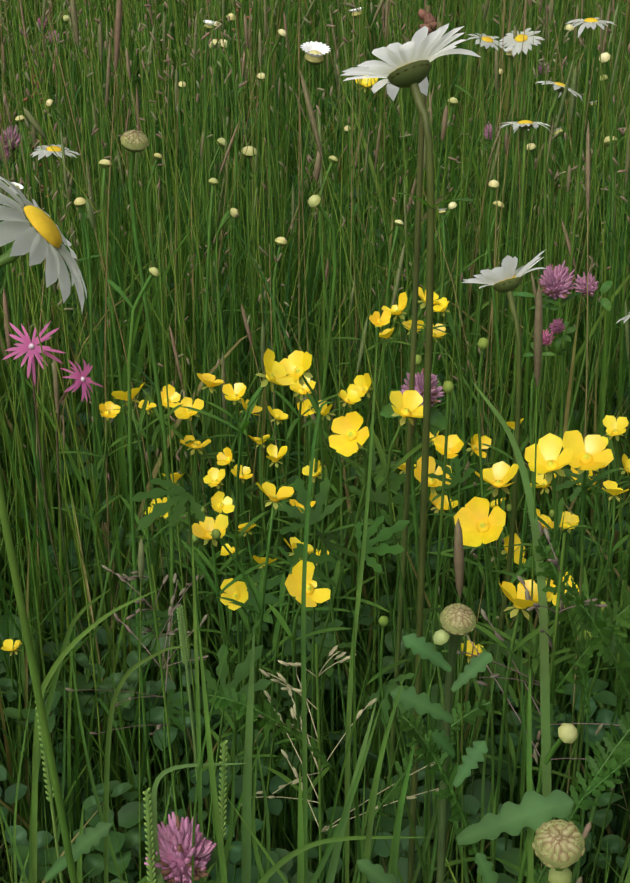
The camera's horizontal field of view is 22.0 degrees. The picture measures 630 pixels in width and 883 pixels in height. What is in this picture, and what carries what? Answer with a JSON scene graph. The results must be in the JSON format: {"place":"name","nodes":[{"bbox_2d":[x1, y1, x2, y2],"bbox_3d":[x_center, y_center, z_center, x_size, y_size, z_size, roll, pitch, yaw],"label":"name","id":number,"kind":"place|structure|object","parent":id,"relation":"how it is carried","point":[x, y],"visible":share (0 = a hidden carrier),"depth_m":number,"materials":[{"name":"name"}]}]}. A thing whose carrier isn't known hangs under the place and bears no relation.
{"place":"outdoors","nodes":[
{"label":"outdoors","id":0,"kind":"place"},
{"bbox_2d":[0,0,629,882],"bbox_3d":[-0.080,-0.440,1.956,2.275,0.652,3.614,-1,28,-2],"label":"meadow grass","id":1,"kind":"structure","parent":0,"point":[180,302],"depth_m":1.29,"materials":[{"name":"green plant"}]},
{"label":"meadow ground","id":2,"kind":"structure","parent":0,"visible":0},
{"bbox_2d":[2,318,122,760],"bbox_3d":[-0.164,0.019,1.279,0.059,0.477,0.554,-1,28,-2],"label":"ragged robin flowers","id":3,"kind":"object","parent":2,"relation":"on","point":[30,347],"visible":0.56,"depth_m":0.95,"materials":[{"name":"pink plant"}]},
{"bbox_2d":[0,17,612,882],"bbox_3d":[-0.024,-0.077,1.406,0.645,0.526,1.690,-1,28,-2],"label":"clover flowers","id":4,"kind":"object","parent":2,"relation":"on","point":[174,835],"visible":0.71,"depth_m":0.94,"materials":[{"name":"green plant"}]},
{"bbox_2d":[5,7,623,882],"bbox_3d":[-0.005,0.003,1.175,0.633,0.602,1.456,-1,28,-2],"label":"flower buds","id":5,"kind":"object","parent":2,"relation":"on","point":[559,847],"visible":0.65,"depth_m":1.10,"materials":[{"name":"green plant"}]},
{"bbox_2d":[0,334,629,882],"bbox_3d":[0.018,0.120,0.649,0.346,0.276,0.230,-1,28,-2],"label":"meadow leaves","id":6,"kind":"object","parent":2,"relation":"on","point":[534,810],"visible":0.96,"depth_m":0.63,"materials":[{"name":"green plant"}]},
{"bbox_2d":[0,75,629,882],"bbox_3d":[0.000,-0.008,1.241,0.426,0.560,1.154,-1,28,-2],"label":"buttercup flowers","id":7,"kind":"object","parent":2,"relation":"on","point":[482,525],"visible":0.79,"depth_m":0.86,"materials":[{"name":"yellow plant"}]},
{"bbox_2d":[0,69,629,882],"bbox_3d":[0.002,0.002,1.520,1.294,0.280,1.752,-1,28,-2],"label":"clover leaves","id":8,"kind":"object","parent":2,"relation":"on","point":[128,817],"visible":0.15,"depth_m":1.01,"materials":[{"name":"green plant"}]},
{"bbox_2d":[0,0,629,882],"bbox_3d":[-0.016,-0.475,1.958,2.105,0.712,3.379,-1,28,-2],"label":"grass seed heads","id":9,"kind":"object","parent":2,"relation":"on","point":[428,20],"visible":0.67,"depth_m":1.08,"materials":[{"name":"green plant"}]},
{"bbox_2d":[0,0,629,882],"bbox_3d":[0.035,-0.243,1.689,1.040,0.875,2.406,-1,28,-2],"label":"daisies","id":10,"kind":"object","parent":2,"relation":"on","point":[32,230],"visible":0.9,"depth_m":0.69,"materials":[{"name":"white plant"}]}
]}

